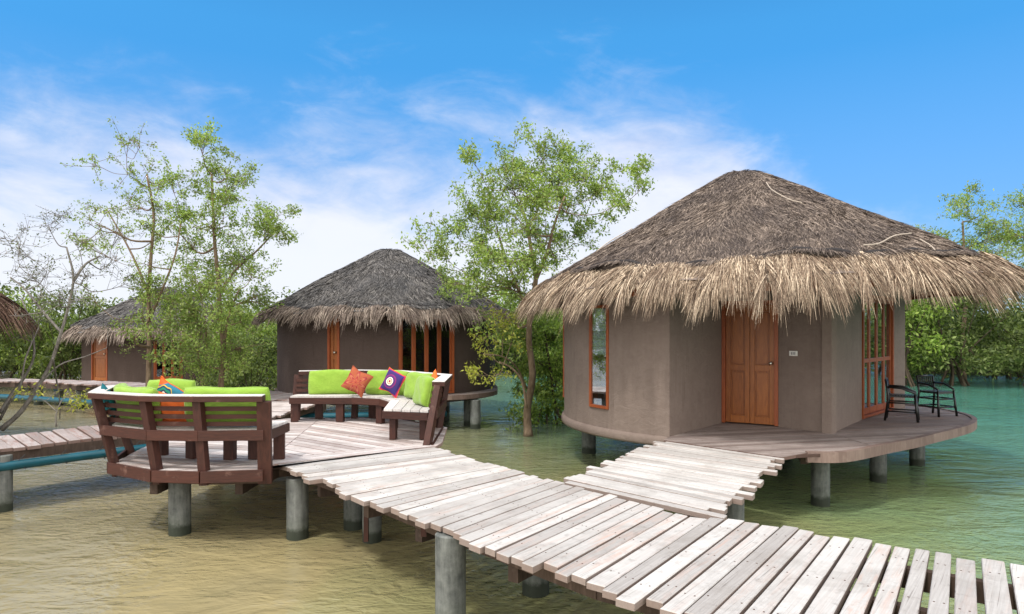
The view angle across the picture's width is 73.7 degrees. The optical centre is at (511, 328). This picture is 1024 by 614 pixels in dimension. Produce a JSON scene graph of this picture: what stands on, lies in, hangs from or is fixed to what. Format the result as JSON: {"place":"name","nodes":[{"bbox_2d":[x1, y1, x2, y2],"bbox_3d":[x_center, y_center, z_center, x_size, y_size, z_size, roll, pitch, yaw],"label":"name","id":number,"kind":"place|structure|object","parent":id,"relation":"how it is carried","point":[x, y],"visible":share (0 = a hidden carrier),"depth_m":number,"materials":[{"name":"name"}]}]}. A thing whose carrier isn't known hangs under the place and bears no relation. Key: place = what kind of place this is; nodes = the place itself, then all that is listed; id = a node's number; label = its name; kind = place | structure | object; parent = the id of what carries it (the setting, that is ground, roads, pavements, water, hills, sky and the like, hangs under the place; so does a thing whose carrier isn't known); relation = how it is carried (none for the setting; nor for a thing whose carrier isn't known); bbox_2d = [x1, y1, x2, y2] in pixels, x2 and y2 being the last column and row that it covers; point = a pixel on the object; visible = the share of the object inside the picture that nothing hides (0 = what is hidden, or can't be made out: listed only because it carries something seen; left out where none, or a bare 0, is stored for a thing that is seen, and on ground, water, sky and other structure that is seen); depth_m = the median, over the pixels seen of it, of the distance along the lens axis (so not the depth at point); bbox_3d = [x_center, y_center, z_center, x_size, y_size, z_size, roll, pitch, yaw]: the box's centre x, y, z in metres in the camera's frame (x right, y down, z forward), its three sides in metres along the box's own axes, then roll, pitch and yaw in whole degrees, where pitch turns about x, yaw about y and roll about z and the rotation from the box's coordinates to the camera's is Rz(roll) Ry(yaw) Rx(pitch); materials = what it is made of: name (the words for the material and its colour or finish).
{"place":"outdoors","nodes":[
{"label":"outdoors","id":0,"kind":"place"},
{"bbox_2d":[0,371,1023,613],"bbox_3d":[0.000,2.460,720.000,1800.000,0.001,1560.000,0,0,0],"label":"water","id":1,"kind":"structure","parent":0,"point":[90,536],"depth_m":8.52,"materials":[{"name":"green liquid"}]},
{"bbox_2d":[0,322,19,369],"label":"mangrove bush","id":2,"kind":"object","parent":1,"relation":"on","point":[2,342],"visible":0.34,"depth_m":27.41,"materials":[{"name":"green plant"}]},
{"bbox_2d":[0,293,44,346],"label":"thatched roof","id":3,"kind":"structure","parent":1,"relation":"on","point":[7,310],"depth_m":12.97,"materials":[{"name":"brown plant"}]},
{"bbox_2d":[0,290,78,389],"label":"mangrove bush","id":4,"kind":"object","parent":1,"relation":"on","point":[36,341],"visible":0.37,"depth_m":27.21,"materials":[{"name":"green plant"}]},
{"bbox_2d":[12,382,92,426],"bbox_3d":[-8.381,1.392,12.512,1.305,0.810,0.618,0,0,0],"label":"mangrove sapling","id":5,"kind":"object","parent":1,"relation":"on","point":[77,401],"visible":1,"depth_m":12.50,"materials":[{"name":"green plant"}]},
{"bbox_2d":[53,389,63,405],"bbox_3d":[-14.514,2.750,21.867,0.295,1.700,0.300,0,0,0],"label":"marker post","id":6,"kind":"object","parent":1,"relation":"in","point":[56,395],"visible":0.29,"depth_m":21.76,"materials":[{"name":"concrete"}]},
{"bbox_2d":[0,203,145,430],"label":"mangrove tree","id":7,"kind":"object","parent":1,"relation":"on","point":[11,420],"visible":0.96,"depth_m":13.56,"materials":[{"name":"grey plant"}]},
{"bbox_2d":[0,425,145,512],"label":"boardwalk","id":8,"kind":"structure","parent":1,"relation":"in","point":[48,443],"depth_m":9.73,"materials":[{"name":"wood"}]},
{"bbox_2d":[0,441,145,470],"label":"water pipe","id":9,"kind":"object","parent":8,"relation":"hanging from","point":[46,460],"visible":0.56,"depth_m":9.57,"materials":[{"name":"blue plastic"}]},
{"bbox_2d":[60,117,185,386],"bbox_3d":[-8.194,-1.140,14.471,2.299,6.298,3.398,0,0,-30],"label":"mangrove tree","id":10,"kind":"object","parent":1,"relation":"on","point":[150,308],"visible":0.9,"depth_m":14.13,"materials":[{"name":"green plant"}]},
{"bbox_2d":[60,287,256,384],"bbox_3d":[-14.311,1.239,28.194,7.630,5.922,7.628,0,0,0],"label":"thatched hut","id":11,"kind":"object","parent":1,"relation":"on","point":[110,362],"visible":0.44,"depth_m":25.41,"materials":[{"name":"plant"}]},
{"bbox_2d":[93,334,105,380],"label":"door","id":12,"kind":"structure","parent":11,"relation":"in","point":[99,358],"depth_m":25.54,"materials":[{"name":"wood"}]},
{"bbox_2d":[155,336,163,379],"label":"glass door","id":13,"kind":"structure","parent":11,"relation":"in","point":[156,378],"depth_m":25.47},
{"bbox_2d":[164,341,171,378],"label":"glass door","id":14,"kind":"structure","parent":11,"relation":"in","point":[167,377],"depth_m":25.63,"materials":[{"name":"glass"}]},
{"bbox_2d":[173,335,180,378],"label":"glass door","id":15,"kind":"structure","parent":11,"relation":"in","point":[180,335],"depth_m":25.84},
{"bbox_2d":[0,378,335,409],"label":"boardwalk","id":16,"kind":"structure","parent":1,"relation":"in","point":[79,386],"depth_m":20.96,"materials":[{"name":"wood"}]},
{"bbox_2d":[0,394,446,417],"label":"water pipe","id":17,"kind":"object","parent":16,"relation":"hanging from","point":[308,415],"visible":0.23,"depth_m":19.70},
{"bbox_2d":[118,116,303,386],"bbox_3d":[-6.276,-1.168,15.276,4.070,6.734,4.288,0,0,0],"label":"mangrove tree","id":18,"kind":"object","parent":1,"relation":"on","point":[187,321],"visible":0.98,"depth_m":14.68,"materials":[{"name":"green plant"}]},
{"bbox_2d":[178,332,275,386],"bbox_3d":[-8.742,1.392,21.099,2.909,2.597,3.072,0,0,10],"label":"mangrove bush","id":19,"kind":"object","parent":1,"relation":"on","point":[247,375],"visible":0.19,"depth_m":20.78,"materials":[{"name":"green plant"}]},
{"bbox_2d":[192,306,276,386],"bbox_3d":[-9.300,0.962,23.705,3.454,3.545,3.273,0,0,-16],"label":"mangrove bush","id":20,"kind":"object","parent":1,"relation":"on","point":[259,331],"visible":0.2,"depth_m":23.06,"materials":[{"name":"green plant"}]},
{"bbox_2d":[196,330,276,390],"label":"mangrove bush","id":21,"kind":"object","parent":1,"relation":"in","point":[272,351],"visible":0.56,"depth_m":19.65,"materials":[{"name":"green plant"}]},
{"bbox_2d":[116,418,446,540],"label":"round deck","id":22,"kind":"structure","parent":1,"relation":"in","point":[318,440],"depth_m":8.65,"materials":[{"name":"wood"}]},
{"bbox_2d":[88,385,289,485],"bbox_3d":[-4.057,1.263,8.268,2.937,1.030,1.296,0,0,17],"label":"curved bench","id":23,"kind":"object","parent":22,"relation":"on","point":[198,433],"visible":0.94,"depth_m":7.71,"materials":[{"name":"brown wood"}]},
{"bbox_2d":[101,383,115,417],"bbox_3d":[-4.980,0.898,8.419,0.137,0.391,0.380,-17,22,-34],"label":"throw pillow","id":24,"kind":"object","parent":23,"relation":"on","point":[103,386],"visible":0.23,"depth_m":8.33,"materials":[{"name":"teal fabric"}]},
{"bbox_2d":[113,383,127,400],"bbox_3d":[-4.850,0.910,8.550,0.197,0.449,0.634,-16,9,-31],"label":"back cushion","id":25,"kind":"object","parent":23,"relation":"on","point":[122,384],"visible":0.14,"depth_m":8.54,"materials":[{"name":"fabric"}]},
{"bbox_2d":[114,386,162,420],"bbox_3d":[-4.420,0.901,8.079,0.734,0.449,0.196,0,12,28],"label":"back cushion","id":26,"kind":"object","parent":23,"relation":"on","point":[147,390],"visible":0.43,"depth_m":7.99,"materials":[{"name":"fabric"}]},
{"bbox_2d":[157,375,183,393],"bbox_3d":[-4.123,0.843,8.200,0.412,0.418,0.150,32,15,5],"label":"throw pillow","id":27,"kind":"object","parent":23,"relation":"on","point":[165,386],"visible":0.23,"depth_m":8.13,"materials":[{"name":"fabric"}]},
{"bbox_2d":[147,378,195,390],"bbox_3d":[-4.330,0.879,8.661,0.634,0.487,0.196,0,-8,4],"label":"back cushion","id":28,"kind":"object","parent":23,"relation":"on","point":[181,384],"visible":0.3,"depth_m":8.62,"materials":[{"name":"fabric"}]},
{"bbox_2d":[158,391,186,421],"bbox_3d":[-3.930,0.936,7.979,0.420,0.407,0.145,2,12,6],"label":"throw pillow","id":29,"kind":"object","parent":23,"relation":"on","point":[173,412],"visible":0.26,"depth_m":7.92,"materials":[{"name":"orange fabric"}]},
{"bbox_2d":[184,386,270,421],"bbox_3d":[-3.300,0.901,7.930,1.014,0.468,0.197,0,10,1],"label":"back cushion","id":30,"kind":"object","parent":23,"relation":"on","point":[223,390],"visible":0.44,"depth_m":7.85,"materials":[{"name":"fabric"}]},
{"bbox_2d":[289,369,451,444],"bbox_3d":[-2.060,1.267,11.122,3.888,1.037,1.697,0,0,44],"label":"curved bench","id":31,"kind":"object","parent":22,"relation":"on","point":[381,408],"visible":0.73,"depth_m":11.06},
{"bbox_2d":[308,369,356,394],"bbox_3d":[-3.120,0.939,11.931,0.854,0.447,0.182,0,-12,-6],"label":"back cushion","id":32,"kind":"object","parent":31,"relation":"on","point":[330,381],"visible":0.73,"depth_m":11.85,"materials":[{"name":"fabric"}]},
{"bbox_2d":[341,366,372,397],"bbox_3d":[-2.630,0.903,11.599,0.412,0.422,0.165,27,-15,2],"label":"throw pillow","id":33,"kind":"object","parent":31,"relation":"on","point":[357,381],"visible":1,"depth_m":11.54,"materials":[{"name":"fabric"}]},
{"bbox_2d":[365,370,408,395],"bbox_3d":[-2.160,0.940,11.820,0.814,0.449,0.187,0,-12,17],"label":"back cushion","id":34,"kind":"object","parent":31,"relation":"on","point":[375,383],"visible":0.62,"depth_m":11.78,"materials":[{"name":"fabric"}]},
{"bbox_2d":[379,367,405,397],"bbox_3d":[-1.983,0.905,11.361,0.412,0.413,0.167,24,-3,27],"label":"throw pillow","id":35,"kind":"object","parent":31,"relation":"on","point":[393,382],"visible":0.99,"depth_m":11.29,"materials":[{"name":"fabric"}]},
{"bbox_2d":[404,372,431,398],"bbox_3d":[-1.500,0.930,11.000,0.614,0.449,0.218,0,-12,44],"label":"back cushion","id":36,"kind":"object","parent":31,"relation":"on","point":[410,381],"visible":0.52,"depth_m":11.00,"materials":[{"name":"fabric"}]},
{"bbox_2d":[413,375,434,406],"bbox_3d":[-1.300,0.929,10.180,0.231,0.468,0.534,13,-6,-25],"label":"back cushion","id":37,"kind":"object","parent":31,"relation":"on","point":[422,394],"visible":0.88,"depth_m":9.97,"materials":[{"name":"fabric"}]},
{"bbox_2d":[431,369,437,378],"bbox_3d":[-1.222,0.881,10.621,0.144,0.371,0.360,9,37,-20],"label":"throw pillow","id":38,"kind":"object","parent":31,"relation":"on","point":[434,375],"visible":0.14,"depth_m":10.59,"materials":[{"name":"orange fabric"}]},
{"bbox_2d":[272,401,314,419],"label":"boardwalk","id":39,"kind":"structure","parent":1,"relation":"in","point":[281,409],"depth_m":13.83,"materials":[{"name":"wood"}]},
{"bbox_2d":[249,248,510,425],"bbox_3d":[-3.396,0.988,18.993,7.424,6.424,7.464,0,0,0],"label":"thatched hut","id":40,"kind":"object","parent":1,"relation":"in","point":[382,309],"visible":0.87,"depth_m":16.64,"materials":[{"name":"plant"}]},
{"bbox_2d":[331,316,336,368],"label":"door","id":41,"kind":"structure","parent":40,"relation":"in","point":[333,326],"depth_m":16.20,"materials":[{"name":"wood"}]},
{"bbox_2d":[401,317,413,370],"bbox_3d":[-2.509,0.622,16.281,0.325,1.826,0.045,0,0,-28],"label":"glass door","id":42,"kind":"structure","parent":40,"relation":"in","point":[412,327],"depth_m":16.32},
{"bbox_2d":[414,320,425,371],"bbox_3d":[-2.219,0.622,16.438,0.325,1.826,0.045,0,0,-28],"label":"glass door","id":43,"kind":"structure","parent":40,"relation":"in","point":[425,320],"depth_m":16.47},
{"bbox_2d":[426,318,438,372],"bbox_3d":[-1.930,0.622,16.594,0.325,1.826,0.045,0,0,-28],"label":"glass door","id":44,"kind":"structure","parent":40,"relation":"in","point":[427,329],"depth_m":16.52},
{"bbox_2d":[439,320,451,390],"bbox_3d":[-1.641,0.622,16.751,0.325,1.826,0.045,0,0,-28],"label":"glass door","id":45,"kind":"structure","parent":40,"relation":"in","point":[450,331],"depth_m":16.79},
{"bbox_2d":[415,388,496,428],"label":"terrace deck","id":46,"kind":"structure","parent":1,"relation":"in","point":[475,413],"depth_m":16.65,"materials":[{"name":"wood"}]},
{"bbox_2d":[391,117,657,436],"bbox_3d":[0.328,-1.260,15.648,5.690,7.520,4.190,0,0,0],"label":"mangrove tree","id":47,"kind":"object","parent":1,"relation":"on","point":[538,198],"visible":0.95,"depth_m":15.36,"materials":[{"name":"green plant"}]},
{"bbox_2d":[460,296,527,407],"bbox_3d":[-0.367,0.493,14.642,1.426,2.426,1.463,0,0,0],"label":"mangrove branch","id":48,"kind":"object","parent":47,"relation":"attached to","point":[475,368],"visible":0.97,"depth_m":14.62,"materials":[{"name":"green plant"}]},
{"bbox_2d":[492,300,564,430],"bbox_3d":[0.973,0.954,17.475,3.043,3.964,3.016,0,0,-16],"label":"mangrove shrub","id":49,"kind":"object","parent":1,"relation":"in","point":[549,333],"visible":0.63,"depth_m":17.26,"materials":[{"name":"green plant"}]},
{"bbox_2d":[512,310,562,395],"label":"mangrove bush","id":50,"kind":"object","parent":1,"relation":"on","point":[550,353],"visible":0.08,"depth_m":24.20,"materials":[{"name":"green plant"}]},
{"bbox_2d":[549,308,562,386],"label":"mangrove bush","id":51,"kind":"object","parent":1,"relation":"on","point":[562,325],"visible":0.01,"depth_m":24.13,"materials":[{"name":"green plant"}]},
{"bbox_2d":[278,447,1023,613],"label":"boardwalk","id":52,"kind":"structure","parent":1,"relation":"in","point":[535,534],"depth_m":5.06,"materials":[{"name":"wood"}]},
{"bbox_2d":[564,441,784,520],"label":"hut walkway","id":53,"kind":"structure","parent":1,"relation":"in","point":[696,481],"depth_m":7.28,"materials":[{"name":"wood"}]},
{"bbox_2d":[512,169,1023,453],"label":"thatched hut","id":54,"kind":"object","parent":1,"relation":"on","point":[752,296],"visible":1,"depth_m":10.60,"materials":[{"name":"brown plant"}]},
{"bbox_2d":[563,310,563,396],"bbox_3d":[1.066,0.460,13.161,0.160,1.680,0.563,0,0,6],"label":"window","id":55,"kind":"structure","parent":54,"relation":"in","point":[563,310],"depth_m":12.89,"materials":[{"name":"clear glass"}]},
{"bbox_2d":[589,305,608,409],"bbox_3d":[1.468,0.460,11.173,0.160,1.680,0.512,0,0,-29],"label":"window","id":56,"kind":"structure","parent":54,"relation":"in","point":[598,321],"depth_m":11.14,"materials":[{"name":"clear glass"}]},
{"bbox_2d":[726,304,773,424],"bbox_3d":[3.944,0.592,11.338,0.781,1.976,0.145,0,0,32],"label":"door","id":57,"kind":"structure","parent":54,"relation":"in","point":[749,351],"depth_m":11.36,"materials":[{"name":"wood"}]},
{"bbox_2d":[865,298,869,413],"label":"glass door","id":58,"kind":"structure","parent":54,"relation":"in","point":[867,315],"depth_m":12.34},
{"bbox_2d":[870,299,876,412],"bbox_3d":[6.623,0.497,12.553,0.045,2.076,0.444,0,0,44],"label":"glass door","id":59,"kind":"structure","parent":54,"relation":"in","point":[873,320],"depth_m":12.60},
{"bbox_2d":[877,299,883,410],"bbox_3d":[6.932,0.497,12.878,0.045,2.076,0.444,0,0,44],"label":"glass door","id":60,"kind":"structure","parent":54,"relation":"in","point":[880,315],"depth_m":12.91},
{"bbox_2d":[884,300,890,408],"bbox_3d":[7.241,0.497,13.203,0.045,2.076,0.444,0,0,44],"label":"glass door","id":61,"kind":"structure","parent":54,"relation":"in","point":[887,308],"depth_m":13.25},
{"bbox_2d":[664,404,976,506],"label":"porch deck","id":62,"kind":"structure","parent":1,"relation":"in","point":[876,439],"depth_m":10.11,"materials":[{"name":"wood"}]},
{"bbox_2d":[884,378,919,422],"bbox_3d":[6.796,1.241,11.902,0.538,0.728,0.458,0,0,32],"label":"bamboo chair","id":63,"kind":"object","parent":62,"relation":"on","point":[890,395],"visible":1,"depth_m":11.84,"materials":[{"name":"black paint"}]},
{"bbox_2d":[915,375,957,416],"bbox_3d":[7.839,1.241,12.624,0.458,0.728,0.538,0,0,-16],"label":"bamboo chair","id":64,"kind":"object","parent":62,"relation":"on","point":[935,390],"visible":0.99,"depth_m":12.63,"materials":[{"name":"black paint"}]},
{"bbox_2d":[912,179,1023,380],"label":"mangrove tree","id":65,"kind":"object","parent":1,"relation":"on","point":[991,225],"visible":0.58,"depth_m":30.84,"materials":[{"name":"green plant"}]},
{"bbox_2d":[974,184,1023,267],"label":"mangrove tree","id":66,"kind":"object","parent":1,"relation":"on","point":[1020,198],"visible":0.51,"depth_m":32.14,"materials":[{"name":"green plant"}]},
{"bbox_2d":[0,0,1023,323],"label":"sky","id":67,"kind":"structure","parent":0,"point":[356,114],"materials":[{"name":"blue"}]},
{"bbox_2d":[2,329,1023,375],"bbox_3d":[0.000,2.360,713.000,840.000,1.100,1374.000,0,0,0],"label":"shore ground","id":68,"kind":"structure","parent":0,"point":[972,374],"depth_m":37.34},
{"bbox_2d":[0,280,59,371],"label":"mangrove bush","id":69,"kind":"object","parent":68,"relation":"on","point":[2,290],"visible":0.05,"depth_m":40.03,"materials":[{"name":"green plant"}]},
{"bbox_2d":[0,294,77,377],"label":"mangrove bush","id":70,"kind":"object","parent":68,"relation":"on","point":[12,362],"visible":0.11,"depth_m":33.74,"materials":[{"name":"green plant"}]},
{"bbox_2d":[4,288,114,391],"bbox_3d":[-18.131,0.533,27.565,4.012,4.523,3.678,0,0,44],"label":"mangrove bush","id":71,"kind":"object","parent":68,"relation":"on","point":[61,355],"visible":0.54,"depth_m":26.96,"materials":[{"name":"green plant"}]},
{"bbox_2d":[29,299,125,371],"bbox_3d":[-21.517,0.630,35.478,5.288,4.304,5.579,0,0,5],"label":"mangrove bush","id":72,"kind":"object","parent":68,"relation":"on","point":[75,321],"visible":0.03,"depth_m":34.88,"materials":[{"name":"green plant"}]},
{"bbox_2d":[68,296,132,359],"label":"mangrove bush","id":73,"kind":"object","parent":68,"relation":"on","point":[75,317],"depth_m":32.15,"materials":[{"name":"green plant"}]},
{"bbox_2d":[82,295,134,317],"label":"mangrove bush","id":74,"kind":"object","parent":68,"relation":"on","point":[129,297],"visible":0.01,"depth_m":39.06,"materials":[{"name":"green plant"}]},
{"bbox_2d":[167,279,274,355],"bbox_3d":[-16.985,0.056,39.952,8.357,5.615,7.662,0,0,-17],"label":"mangrove bush","id":75,"kind":"object","parent":68,"relation":"on","point":[224,297],"visible":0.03,"depth_m":38.79,"materials":[{"name":"green plant"}]},
{"bbox_2d":[212,296,276,376],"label":"mangrove bush","id":76,"kind":"object","parent":68,"relation":"on","point":[258,329],"visible":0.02,"depth_m":33.26,"materials":[{"name":"green plant"}]},
{"bbox_2d":[249,286,299,363],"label":"mangrove bush","id":77,"kind":"object","parent":68,"relation":"on","point":[289,291],"depth_m":37.04,"materials":[{"name":"green plant"}]},
{"bbox_2d":[475,288,520,360],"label":"mangrove bush","id":78,"kind":"object","parent":68,"relation":"on","point":[504,296],"visible":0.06,"depth_m":35.76,"materials":[{"name":"green plant"}]},
{"bbox_2d":[495,305,522,369],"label":"mangrove bush","id":79,"kind":"object","parent":68,"relation":"on","point":[501,358],"visible":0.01,"depth_m":38.42,"materials":[{"name":"green plant"}]},
{"bbox_2d":[489,289,531,372],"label":"mangrove bush","id":80,"kind":"object","parent":68,"relation":"on","point":[515,357],"visible":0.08,"depth_m":36.52,"materials":[{"name":"green plant"}]},
{"bbox_2d":[905,303,952,361],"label":"mangrove bush","id":81,"kind":"object","parent":68,"relation":"on","point":[930,327],"depth_m":32.00,"materials":[{"name":"green plant"}]},
{"bbox_2d":[905,297,961,386],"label":"mangrove bush","id":82,"kind":"object","parent":68,"relation":"on","point":[917,313],"visible":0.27,"depth_m":28.48,"materials":[{"name":"green plant"}]},
{"bbox_2d":[907,299,986,375],"bbox_3d":[20.778,-0.494,35.942,6.640,6.873,7.243,0,0,-37],"label":"mangrove bush","id":83,"kind":"object","parent":68,"relation":"on","point":[952,314],"visible":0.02,"depth_m":34.30,"materials":[{"name":"green plant"}]},
{"bbox_2d":[905,292,1023,385],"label":"mangrove bush","id":84,"kind":"object","parent":68,"relation":"on","point":[986,359],"visible":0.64,"depth_m":28.79,"materials":[{"name":"green plant"}]},
{"bbox_2d":[935,294,1022,357],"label":"mangrove bush","id":85,"kind":"object","parent":68,"relation":"on","point":[1000,315],"depth_m":41.03,"materials":[{"name":"green plant"}]},
{"bbox_2d":[939,298,1023,379],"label":"mangrove bush","id":86,"kind":"object","parent":68,"relation":"on","point":[982,339],"visible":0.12,"depth_m":33.03,"materials":[{"name":"green plant"}]},
{"bbox_2d":[965,303,1023,385],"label":"mangrove bush","id":87,"kind":"object","parent":68,"relation":"on","point":[1008,330],"visible":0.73,"depth_m":29.20,"materials":[{"name":"green plant"}]}
]}

